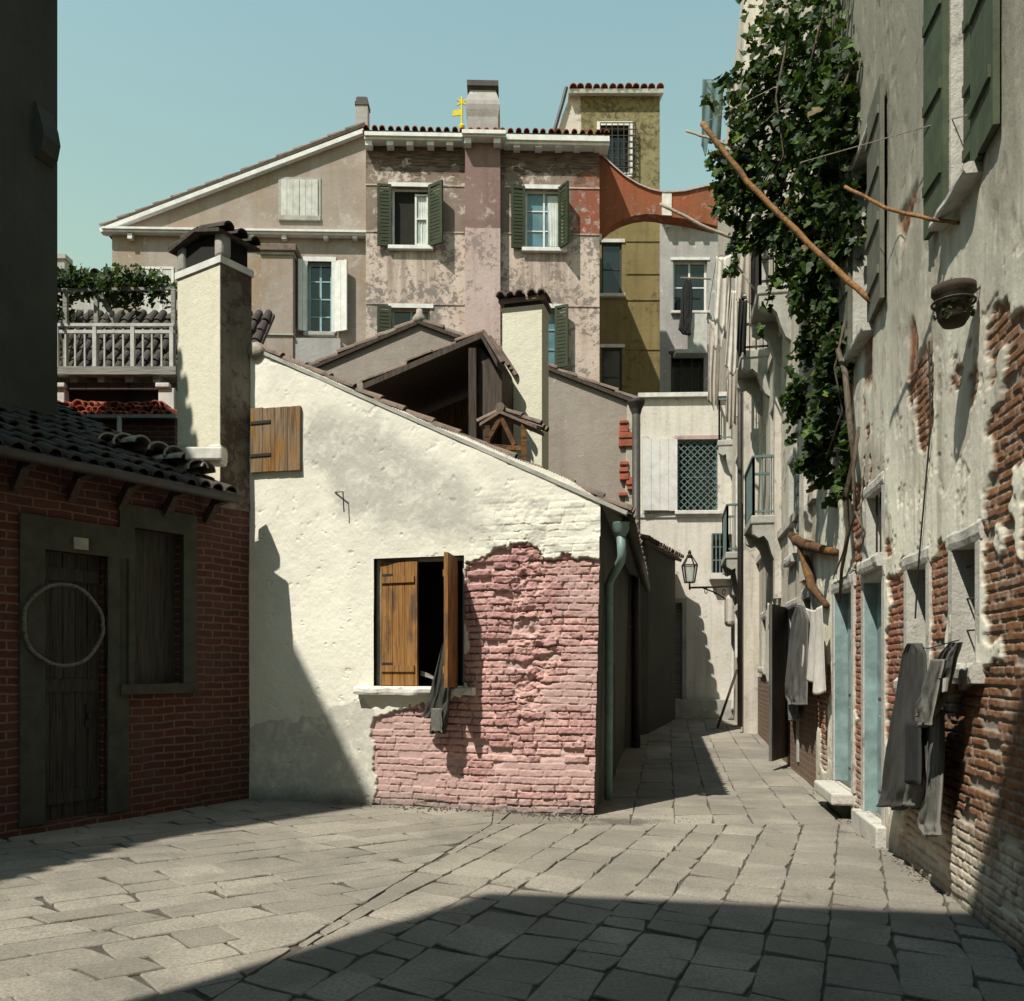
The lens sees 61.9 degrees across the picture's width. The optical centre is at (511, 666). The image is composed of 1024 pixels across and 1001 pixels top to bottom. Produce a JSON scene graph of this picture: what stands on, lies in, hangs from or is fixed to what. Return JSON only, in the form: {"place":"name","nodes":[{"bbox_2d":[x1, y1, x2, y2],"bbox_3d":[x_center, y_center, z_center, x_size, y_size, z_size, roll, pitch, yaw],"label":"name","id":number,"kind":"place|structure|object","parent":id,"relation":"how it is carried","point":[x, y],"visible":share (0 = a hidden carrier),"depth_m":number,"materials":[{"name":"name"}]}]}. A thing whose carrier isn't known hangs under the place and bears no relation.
{"place":"outdoors","nodes":[
{"label":"outdoors","id":0,"kind":"place"},
{"bbox_2d":[57,0,740,271],"label":"sky","id":1,"kind":"structure","parent":0,"point":[157,100],"materials":[{"name":"blue"}]},
{"bbox_2d":[308,308,501,685],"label":"grey gable house","id":2,"kind":"structure","parent":0,"point":[382,351],"depth_m":13.03,"materials":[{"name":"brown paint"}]},
{"bbox_2d":[0,718,1023,1000],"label":"paving","id":3,"kind":"structure","parent":0,"point":[304,902],"depth_m":5.40,"materials":[{"name":"stone"}]},
{"bbox_2d":[360,790,927,882],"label":"rubble crumbs","id":4,"kind":"object","parent":3,"relation":"on","point":[541,814],"visible":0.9,"depth_m":8.59,"materials":[{"name":"stone"}]},
{"bbox_2d":[709,669,736,728],"bbox_3d":[4.433,0.680,17.895,0.600,1.250,0.450,0,0,10],"label":"broom","id":5,"kind":"object","parent":3,"relation":"on","point":[726,700],"visible":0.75,"depth_m":17.78,"materials":[{"name":"brown wood"}]},
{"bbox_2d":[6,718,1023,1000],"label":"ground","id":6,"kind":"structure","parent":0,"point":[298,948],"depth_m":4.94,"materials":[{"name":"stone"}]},
{"bbox_2d":[0,0,60,414],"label":"tall house","id":7,"kind":"structure","parent":6,"relation":"on","point":[30,145],"depth_m":9.26,"materials":[{"name":"paint"}]},
{"bbox_2d":[57,254,111,313],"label":"distant house","id":8,"kind":"structure","parent":6,"relation":"on","point":[64,261],"depth_m":30.00,"materials":[{"name":"grey paint"}]},
{"bbox_2d":[0,220,260,839],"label":"brick house","id":9,"kind":"structure","parent":6,"relation":"on","point":[144,710],"depth_m":8.59,"materials":[{"name":"brick"}]},
{"bbox_2d":[22,583,104,667],"bbox_3d":[-4.120,-0.383,7.857,0.063,0.784,0.773,0,0,33],"label":"cane hoop","id":10,"kind":"object","parent":9,"relation":"attached to","point":[24,625],"visible":1,"depth_m":7.82,"materials":[{"name":"wicker"}]},
{"bbox_2d":[45,551,98,819],"bbox_3d":[-4.177,0.178,8.060,0.103,2.483,0.600,0,0,33],"label":"door","id":11,"kind":"structure","parent":9,"relation":"in","point":[71,619],"depth_m":8.09,"materials":[{"name":"brown wood"}]},
{"bbox_2d":[98,432,119,443],"bbox_3d":[-4.406,-2.386,9.174,0.230,0.104,0.460,-18,2,-40],"label":"roof tile","id":12,"kind":"object","parent":9,"relation":"on","point":[108,436],"visible":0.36,"depth_m":9.05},
{"bbox_2d":[111,432,136,447],"bbox_3d":[-4.276,-2.382,9.241,0.253,0.114,0.506,-20,2,-40],"label":"roof tile","id":13,"kind":"object","parent":9,"relation":"on","point":[129,444],"visible":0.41,"depth_m":9.09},
{"bbox_2d":[144,441,171,455],"bbox_3d":[-3.903,-2.310,9.312,0.253,0.114,0.506,2,-11,-35],"label":"roof tile","id":14,"kind":"object","parent":9,"relation":"on","point":[159,447],"visible":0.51,"depth_m":9.19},
{"bbox_2d":[115,435,152,450],"bbox_3d":[-4.127,-2.415,9.178,0.506,0.114,0.253,5,-8,29],"label":"roof tile","id":15,"kind":"object","parent":14,"relation":"on","point":[143,442],"visible":0.64,"depth_m":9.12,"materials":[{"name":"ceramic"}]},
{"bbox_2d":[118,504,198,694],"bbox_3d":[-3.663,-0.665,8.757,0.225,1.879,0.882,0,0,33],"label":"window","id":16,"kind":"structure","parent":9,"relation":"in","point":[151,566],"depth_m":8.83,"materials":[{"name":"stone"}]},
{"bbox_2d":[163,445,184,460],"bbox_3d":[-3.720,-2.271,9.299,0.230,0.104,0.460,-16,-3,-31],"label":"roof tile","id":17,"kind":"object","parent":9,"relation":"on","point":[175,449],"visible":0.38,"depth_m":9.14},
{"bbox_2d":[182,458,208,470],"bbox_3d":[-3.454,-2.150,9.176,0.230,0.104,0.460,-13,10,-36],"label":"roof tile","id":18,"kind":"object","parent":9,"relation":"on","point":[187,465],"visible":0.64,"depth_m":9.04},
{"bbox_2d":[152,452,187,465],"bbox_3d":[-3.636,-2.239,9.160,0.460,0.104,0.230,5,-9,26],"label":"roof tile","id":19,"kind":"object","parent":18,"relation":"on","point":[179,458],"visible":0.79,"depth_m":9.13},
{"bbox_2d":[185,447,227,463],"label":"stone block","id":20,"kind":"structure","parent":18,"relation":"on","point":[212,453],"depth_m":9.02,"materials":[{"name":"stone"}]},
{"bbox_2d":[209,445,226,466],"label":"stone block","id":21,"kind":"structure","parent":20,"relation":"on","point":[218,464],"depth_m":9.09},
{"bbox_2d":[177,461,215,473],"bbox_3d":[-3.420,-2.144,9.187,0.414,0.093,0.207,-2,-9,23],"label":"roof tile","id":22,"kind":"object","parent":9,"relation":"on","point":[195,466],"visible":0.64,"depth_m":9.18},
{"bbox_2d":[57,309,274,445],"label":"terrace house","id":23,"kind":"structure","parent":6,"relation":"on","point":[158,427],"depth_m":15.24,"materials":[{"name":"grey brick"}]},
{"bbox_2d":[57,283,177,409],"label":"roof terrace","id":24,"kind":"structure","parent":23,"relation":"on","point":[162,380],"depth_m":13.01,"materials":[{"name":"grey paint"}]},
{"bbox_2d":[57,262,177,365],"bbox_3d":[-6.407,-5.385,13.285,2.477,1.643,1.078,0,0,0],"label":"pergola vine","id":25,"kind":"object","parent":24,"relation":"on","point":[122,280],"visible":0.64,"depth_m":13.16,"materials":[{"name":"green plant"}]},
{"bbox_2d":[99,121,365,362],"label":"gabled wing","id":26,"kind":"structure","parent":6,"relation":"on","point":[299,212],"depth_m":19.06,"materials":[{"name":"paint"}]},
{"bbox_2d":[140,266,161,313],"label":"low window","id":27,"kind":"structure","parent":26,"relation":"in","point":[157,306],"depth_m":19.00,"materials":[{"name":"white paint"}]},
{"bbox_2d":[160,267,173,313],"bbox_3d":[-7.686,-8.376,19.033,0.300,1.060,0.072,0,0,-2],"label":"shutter","id":28,"kind":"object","parent":26,"relation":"in","point":[169,271],"depth_m":19.01,"materials":[{"name":"white paint"}]},
{"bbox_2d":[278,177,320,220],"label":"attic window","id":29,"kind":"structure","parent":26,"relation":"in","point":[288,187],"depth_m":19.07,"materials":[{"name":"white wood"}]},
{"bbox_2d":[298,256,346,336],"bbox_3d":[-4.210,-8.281,19.106,1.101,1.779,0.365,0,0,0],"label":"window","id":30,"kind":"structure","parent":26,"relation":"in","point":[327,282],"depth_m":19.10,"materials":[{"name":"white paint"}]},
{"bbox_2d":[248,342,650,815],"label":"plastered house","id":31,"kind":"structure","parent":6,"relation":"on","point":[487,573],"depth_m":9.17,"materials":[{"name":"white paint"}]},
{"bbox_2d":[353,556,476,695],"bbox_3d":[-1.024,-0.432,9.124,1.355,1.471,0.284,0,0,17],"label":"window","id":32,"kind":"structure","parent":31,"relation":"in","point":[364,690],"depth_m":9.11,"materials":[{"name":"wood"}]},
{"bbox_2d":[421,641,450,733],"bbox_3d":[-0.801,0.192,8.824,0.369,1.004,0.184,0,0,17],"label":"hooded coat","id":33,"kind":"object","parent":31,"relation":"hanging from","point":[436,711],"visible":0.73,"depth_m":8.79,"materials":[{"name":"grey fabric"}]},
{"bbox_2d":[360,329,518,451],"bbox_3d":[-0.755,-3.147,10.712,1.847,1.537,1.514,0,0,17],"label":"roof shelter","id":34,"kind":"object","parent":31,"relation":"on","point":[463,383],"visible":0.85,"depth_m":10.17,"materials":[{"name":"brown wood"}]},
{"bbox_2d":[476,402,548,460],"bbox_3d":[0.008,-2.579,9.687,0.794,0.759,0.369,0,0,17],"label":"chimney hood","id":35,"kind":"object","parent":31,"relation":"on","point":[492,422],"visible":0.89,"depth_m":9.55,"materials":[{"name":"wood"}]},
{"bbox_2d":[496,288,552,469],"bbox_3d":[0.178,-3.401,10.469,0.620,2.297,0.591,0,0,16],"label":"cream chimney","id":36,"kind":"object","parent":31,"relation":"on","point":[525,332],"visible":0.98,"depth_m":10.29,"materials":[{"name":"paint"}]},
{"bbox_2d":[613,663,615,777],"bbox_3d":[1.312,0.425,11.176,0.040,2.050,0.900,0,0,10],"label":"alley door","id":37,"kind":"structure","parent":31,"relation":"in","point":[614,665],"depth_m":11.33,"materials":[{"name":"brown wood"}]},
{"bbox_2d":[355,80,609,381],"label":"pink house","id":38,"kind":"structure","parent":6,"relation":"on","point":[464,226],"depth_m":18.95,"materials":[{"name":"paint"}]},
{"bbox_2d":[377,303,432,332],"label":"window","id":39,"kind":"structure","parent":38,"relation":"in","point":[398,316],"depth_m":18.90,"materials":[{"name":"wood"}]},
{"bbox_2d":[377,180,442,250],"bbox_3d":[-2.242,-9.975,18.874,1.472,1.505,0.422,0,0,0],"label":"window","id":40,"kind":"structure","parent":38,"relation":"in","point":[413,214],"depth_m":18.91,"materials":[{"name":"white paint"}]},
{"bbox_2d":[452,96,465,129],"bbox_3d":[-1.180,-12.527,19.300,0.341,0.736,0.138,0,0,0],"label":"weather vane","id":41,"kind":"object","parent":38,"relation":"attached to","point":[458,112],"visible":0.83,"depth_m":19.28,"materials":[{"name":"yellow paint"}]},
{"bbox_2d":[511,180,568,252],"bbox_3d":[0.616,-9.974,18.939,1.272,1.512,0.470,0,0,0],"label":"window","id":42,"kind":"structure","parent":38,"relation":"in","point":[542,229],"depth_m":19.00,"materials":[{"name":"white paint"}]},
{"bbox_2d":[549,304,567,367],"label":"window","id":43,"kind":"structure","parent":38,"relation":"in","point":[555,335],"depth_m":18.93,"materials":[{"name":"blue paint"}]},
{"bbox_2d":[599,155,716,242],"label":"red arch","id":44,"kind":"structure","parent":38,"relation":"attached to","point":[624,200],"depth_m":19.70,"materials":[{"name":"paint"}]},
{"bbox_2d":[549,363,644,747],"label":"rough gable house","id":45,"kind":"structure","parent":6,"relation":"on","point":[594,434],"depth_m":14.99,"materials":[{"name":"grey paint"}]},
{"bbox_2d":[553,83,663,395],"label":"tower house","id":46,"kind":"structure","parent":6,"relation":"on","point":[628,117],"depth_m":23.00,"materials":[{"name":"paint"}]},
{"bbox_2d":[599,239,624,297],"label":"window","id":47,"kind":"structure","parent":46,"relation":"in","point":[611,253],"depth_m":23.08,"materials":[{"name":"glass"}]},
{"bbox_2d":[599,344,624,390],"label":"window","id":48,"kind":"structure","parent":46,"relation":"in","point":[611,353],"depth_m":23.08,"materials":[{"name":"glass"}]},
{"bbox_2d":[597,121,635,177],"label":"window","id":49,"kind":"structure","parent":46,"relation":"in","point":[617,154],"depth_m":22.97,"materials":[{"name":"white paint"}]},
{"bbox_2d":[640,533,683,734],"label":"alley house","id":50,"kind":"structure","parent":6,"relation":"on","point":[657,655],"depth_m":17.78,"materials":[{"name":"paint"}]},
{"bbox_2d":[637,392,732,717],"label":"end house","id":51,"kind":"structure","parent":6,"relation":"on","point":[685,487],"depth_m":20.18,"materials":[{"name":"paint"}]},
{"bbox_2d":[675,603,680,698],"bbox_3d":[3.928,-0.375,20.383,0.213,2.280,0.040,0,0,2],"label":"door","id":52,"kind":"structure","parent":51,"relation":"in","point":[677,605],"depth_m":20.36,"materials":[{"name":"grey wood"}]},
{"bbox_2d":[674,435,721,514],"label":"window","id":53,"kind":"structure","parent":51,"relation":"in","point":[697,464],"depth_m":20.25,"materials":[{"name":"teal paint"}]},
{"bbox_2d":[709,533,731,579],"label":"low window","id":54,"kind":"structure","parent":51,"relation":"in","point":[716,538],"depth_m":20.10,"materials":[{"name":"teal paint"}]},
{"bbox_2d":[660,215,717,391],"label":"grey house","id":55,"kind":"structure","parent":6,"relation":"on","point":[687,252],"depth_m":29.00,"materials":[{"name":"paint"}]},
{"bbox_2d":[669,351,702,391],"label":"window","id":56,"kind":"structure","parent":55,"relation":"in","point":[686,373],"depth_m":29.18,"materials":[{"name":"glass"}]},
{"bbox_2d":[671,257,709,313],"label":"window","id":57,"kind":"structure","parent":55,"relation":"in","point":[680,269],"depth_m":29.18,"materials":[{"name":"glass"}]},
{"bbox_2d":[680,277,710,279],"bbox_3d":[6.106,-12.922,28.400,0.996,0.093,0.058,0,0,0],"label":"laundry pole","id":58,"kind":"object","parent":55,"relation":"attached to","point":[695,278],"visible":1,"depth_m":28.38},
{"bbox_2d":[678,279,692,335],"bbox_3d":[5.776,-11.956,28.352,0.482,1.861,0.136,0,0,0],"label":"hanging coat","id":59,"kind":"object","parent":58,"relation":"hanging from","point":[686,309],"visible":1,"depth_m":28.35,"materials":[{"name":"black fabric"}]},
{"bbox_2d":[717,0,762,733],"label":"forward house","id":60,"kind":"structure","parent":6,"relation":"on","point":[739,450],"depth_m":17.02,"materials":[{"name":"paint"}]},
{"bbox_2d":[681,550,731,599],"bbox_3d":[4.251,-1.953,18.595,0.401,0.995,2.144,0,0,37],"label":"street lantern","id":61,"kind":"object","parent":60,"relation":"attached to","point":[684,564],"visible":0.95,"depth_m":18.00,"materials":[{"name":"metal"}]},
{"bbox_2d":[731,625,733,709],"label":"window","id":62,"kind":"structure","parent":60,"relation":"in","point":[732,627],"depth_m":19.60,"materials":[{"name":"stone"}]},
{"bbox_2d":[734,604,736,656],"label":"window","id":63,"kind":"structure","parent":60,"relation":"in","point":[735,607],"depth_m":18.49,"materials":[{"name":"stone"}]},
{"bbox_2d":[735,452,736,551],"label":"window","id":64,"kind":"structure","parent":60,"relation":"in","point":[736,452],"depth_m":18.30,"materials":[{"name":"stone"}]},
{"bbox_2d":[737,0,838,787],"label":"building wall","id":65,"kind":"structure","parent":6,"relation":"on","point":[787,504],"depth_m":13.29,"materials":[{"name":"beige paint"}]},
{"bbox_2d":[659,202,766,250],"bbox_3d":[3.457,-7.585,14.693,1.848,1.144,0.080,0,0,20],"label":"laundry pole","id":66,"kind":"object","parent":65,"relation":"attached to","point":[694,221],"visible":0.73,"depth_m":14.76,"materials":[{"name":"wood"}]},
{"bbox_2d":[706,253,731,319],"bbox_3d":[3.858,-7.162,15.636,0.243,0.681,2.321,0,0,-7],"label":"wire","id":67,"kind":"object","parent":65,"relation":"attached to","point":[712,284],"visible":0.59,"depth_m":16.09,"materials":[{"name":"metal"}]},
{"bbox_2d":[708,320,719,410],"bbox_3d":[3.973,-5.927,16.767,0.266,1.795,0.070,0,0,0],"label":"drying cloth","id":68,"kind":"object","parent":67,"relation":"hanging from","point":[713,370],"visible":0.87,"depth_m":16.77,"materials":[{"name":"beige fabric"}]},
{"bbox_2d":[713,254,731,349],"bbox_3d":[3.838,-6.653,15.567,0.335,1.749,0.070,0,0,0],"label":"drying cloth","id":69,"kind":"object","parent":67,"relation":"hanging from","point":[722,286],"visible":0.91,"depth_m":15.57,"materials":[{"name":"white fabric"}]},
{"bbox_2d":[736,252,751,304],"bbox_3d":[3.978,-6.672,14.568,0.304,0.965,0.070,0,0,0],"label":"drying cloth","id":70,"kind":"object","parent":67,"relation":"hanging from","point":[743,286],"visible":0.66,"depth_m":14.57,"materials":[{"name":"beige fabric"}]},
{"bbox_2d":[725,290,737,376],"bbox_3d":[3.828,-5.838,14.868,0.254,1.549,0.070,0,0,0],"label":"drying cloth","id":71,"kind":"object","parent":65,"relation":"hanging from","point":[731,360],"visible":0.88,"depth_m":14.86,"materials":[{"name":"white fabric"}]},
{"bbox_2d":[726,368,737,428],"bbox_3d":[3.906,-4.768,15.168,0.226,1.104,0.070,0,0,0],"label":"drying cloth","id":72,"kind":"object","parent":65,"relation":"hanging from","point":[731,403],"visible":0.94,"depth_m":15.16,"materials":[{"name":"beige fabric"}]},
{"bbox_2d":[736,298,747,357],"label":"drying cloth","id":73,"kind":"object","parent":65,"relation":"hanging from","point":[741,328],"visible":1,"depth_m":14.26,"materials":[{"name":"black fabric"}]},
{"bbox_2d":[737,266,756,293],"bbox_3d":[3.522,-5.856,12.850,0.037,0.649,0.443,0,0,-45],"label":"laundry pole","id":74,"kind":"object","parent":65,"relation":"on","point":[747,279],"visible":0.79,"depth_m":12.82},
{"bbox_2d":[757,610,766,672],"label":"window","id":75,"kind":"structure","parent":65,"relation":"in","point":[763,615],"depth_m":16.22,"materials":[{"name":"stone"}]},
{"bbox_2d":[761,251,768,348],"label":"window","id":76,"kind":"structure","parent":65,"relation":"in","point":[764,254],"depth_m":16.22,"materials":[{"name":"stone"}]},
{"bbox_2d":[763,602,772,682],"bbox_3d":[4.210,-0.384,13.942,0.106,1.344,1.351,0,0,10],"label":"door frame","id":77,"kind":"object","parent":65,"relation":"hanging from","point":[766,670],"visible":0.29,"depth_m":14.06,"materials":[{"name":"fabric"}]},
{"bbox_2d":[769,402,772,514],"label":"window","id":78,"kind":"structure","parent":65,"relation":"in","point":[771,408],"depth_m":14.85,"materials":[{"name":"stone"}]},
{"bbox_2d":[768,596,800,761],"bbox_3d":[3.977,0.187,12.240,0.631,2.300,1.222,0,0,10],"label":"door","id":79,"kind":"structure","parent":65,"relation":"in","point":[780,617],"depth_m":12.25,"materials":[{"name":"grey wood"}]},
{"bbox_2d":[783,444,796,567],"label":"window","id":80,"kind":"structure","parent":65,"relation":"in","point":[791,559],"depth_m":12.62,"materials":[{"name":"stone"}]},
{"bbox_2d":[787,704,799,720],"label":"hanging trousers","id":81,"kind":"object","parent":65,"relation":"hanging from","point":[793,712],"visible":0.57,"depth_m":11.48,"materials":[{"name":"grey fabric"}]},
{"bbox_2d":[785,606,808,704],"bbox_3d":[3.636,-0.135,11.005,0.100,1.287,1.913,0,0,10],"label":"hanging coat","id":82,"kind":"object","parent":65,"relation":"hanging from","point":[796,687],"visible":0.98,"depth_m":10.66,"materials":[{"name":"grey fabric"}]},
{"bbox_2d":[801,587,813,609],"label":"window","id":83,"kind":"structure","parent":65,"relation":"in","point":[807,597],"depth_m":11.17,"materials":[{"name":"stone"}]},
{"bbox_2d":[788,532,838,608],"bbox_3d":[3.644,-1.260,10.455,0.158,1.234,2.958,0,0,9],"label":"forked branch","id":84,"kind":"object","parent":65,"relation":"attached to","point":[800,543],"visible":0.99,"depth_m":10.30,"materials":[{"name":"wood"}]},
{"bbox_2d":[814,0,1023,958],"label":"streaked house","id":85,"kind":"structure","parent":6,"relation":"on","point":[938,413],"depth_m":5.66,"materials":[{"name":"paint"}]},
{"bbox_2d":[686,130,757,153],"bbox_3d":[2.408,-6.082,9.882,0.918,0.666,0.075,0,0,42],"label":"laundry pole","id":86,"kind":"object","parent":85,"relation":"attached to","point":[707,137],"visible":0.75,"depth_m":9.94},
{"bbox_2d":[699,0,866,602],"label":"climbing vine","id":87,"kind":"object","parent":85,"relation":"attached to","point":[817,91],"visible":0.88,"depth_m":9.00,"materials":[{"name":"green plant"}]},
{"bbox_2d":[700,121,869,303],"bbox_3d":[2.571,-4.304,8.040,1.762,2.365,0.155,0,0,44],"label":"bamboo pole","id":88,"kind":"object","parent":85,"relation":"attached to","point":[807,242],"visible":0.94,"depth_m":8.05,"materials":[{"name":"wood"}]},
{"bbox_2d":[706,79,790,121],"bbox_3d":[2.585,-5.991,8.959,1.508,1.044,0.029,0,0,-28],"label":"wire","id":89,"kind":"object","parent":88,"relation":"attached to","point":[744,102],"visible":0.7,"depth_m":8.89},
{"bbox_2d":[801,606,825,694],"bbox_3d":[3.460,-0.196,9.806,0.105,1.020,1.124,0,0,10],"label":"white cloth","id":90,"kind":"object","parent":85,"relation":"hanging from","point":[816,677],"visible":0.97,"depth_m":9.46,"materials":[{"name":"fabric"}]},
{"bbox_2d":[814,570,856,817],"bbox_3d":[3.442,0.329,8.812,0.460,2.543,1.112,0,0,10],"label":"door","id":91,"kind":"structure","parent":85,"relation":"in","point":[839,799],"depth_m":9.22,"materials":[{"name":"wood"}]},
{"bbox_2d":[838,74,883,366],"bbox_3d":[3.316,-3.945,7.835,0.360,1.977,1.749,0,0,10],"label":"window","id":92,"kind":"structure","parent":85,"relation":"in","point":[868,273],"depth_m":7.53,"materials":[{"name":"wood"}]},
{"bbox_2d":[851,555,887,848],"bbox_3d":[3.269,0.336,7.522,0.340,2.528,0.964,0,0,10],"label":"door","id":93,"kind":"structure","parent":85,"relation":"in","point":[873,643],"depth_m":7.84,"materials":[{"name":"wood"}]},
{"bbox_2d":[856,470,887,574],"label":"window","id":94,"kind":"structure","parent":85,"relation":"in","point":[873,495],"depth_m":7.65,"materials":[{"name":"stone"}]},
{"bbox_2d":[800,114,967,162],"bbox_3d":[2.740,-3.851,6.261,0.154,1.047,2.328,0,0,-8],"label":"wire","id":95,"kind":"object","parent":85,"relation":"attached to","point":[881,139],"visible":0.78,"depth_m":6.43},
{"bbox_2d":[876,643,926,809],"bbox_3d":[2.809,0.481,6.153,0.131,1.292,1.405,0,0,12],"label":"hanging skirt","id":96,"kind":"object","parent":85,"relation":"hanging from","point":[903,765],"visible":0.84,"depth_m":6.04,"materials":[{"name":"grey fabric"}]},
{"bbox_2d":[843,185,959,224],"bbox_3d":[2.581,-3.120,5.744,0.060,0.750,0.982,0,0,-21],"label":"bamboo pole","id":97,"kind":"object","parent":85,"relation":"attached to","point":[898,211],"visible":1,"depth_m":5.67,"materials":[{"name":"wood"}]},
{"bbox_2d":[893,545,933,692],"bbox_3d":[3.034,-0.324,6.204,0.334,1.057,0.698,0,0,10],"label":"window","id":98,"kind":"structure","parent":85,"relation":"in","point":[917,630],"depth_m":6.44,"materials":[{"name":"stone"}]},
{"bbox_2d":[902,709,944,836],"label":"hanging trousers","id":99,"kind":"object","parent":85,"relation":"hanging from","point":[926,797],"visible":0.77,"depth_m":5.42,"materials":[{"name":"grey fabric"}]},
{"bbox_2d":[914,642,962,726],"bbox_3d":[2.563,0.117,5.214,0.147,0.520,0.885,0,0,10],"label":"hanging jacket","id":100,"kind":"object","parent":85,"relation":"hanging from","point":[935,690],"visible":1,"depth_m":5.06,"materials":[{"name":"grey fabric"}]},
{"bbox_2d":[930,276,980,329],"bbox_3d":[2.574,-2.127,4.973,0.245,0.281,0.246,0,0,-37],"label":"flower pot","id":101,"kind":"object","parent":85,"relation":"attached to","point":[953,303],"visible":1,"depth_m":4.90,"materials":[{"name":"ceramic"}]},
{"bbox_2d":[922,0,999,240],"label":"window","id":102,"kind":"structure","parent":85,"relation":"in","point":[947,182],"depth_m":5.46,"materials":[{"name":"wood"}]},
{"bbox_2d":[945,518,987,683],"bbox_3d":[2.855,-0.380,5.210,0.331,0.968,0.624,0,0,10],"label":"window","id":103,"kind":"structure","parent":85,"relation":"in","point":[962,546],"depth_m":5.41,"materials":[{"name":"stone"}]},
{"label":"wire","id":104,"kind":"object","parent":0,"visible":0},
{"bbox_2d":[701,78,722,155],"bbox_3d":[2.931,-8.030,12.468,0.337,1.127,0.070,0,0,0],"label":"drying cloth","id":105,"kind":"object","parent":104,"relation":"hanging from","point":[714,124],"visible":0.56,"depth_m":12.46,"materials":[{"name":"teal fabric"}]},
{"bbox_2d":[726,81,741,130],"bbox_3d":[3.062,-7.685,11.768,0.227,0.856,0.070,0,0,0],"label":"drying cloth","id":106,"kind":"object","parent":104,"relation":"hanging from","point":[736,87],"visible":0.1,"depth_m":11.77,"materials":[{"name":"beige fabric"}]},
{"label":"roof tile","id":107,"kind":"object","parent":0,"visible":0},
{"bbox_2d":[76,405,86,410],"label":"roof tile","id":108,"kind":"object","parent":107,"relation":"on","point":[81,407],"visible":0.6,"depth_m":12.67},
{"bbox_2d":[72,399,87,406],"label":"roof tile","id":109,"kind":"object","parent":108,"relation":"on","point":[75,401],"visible":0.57,"depth_m":12.72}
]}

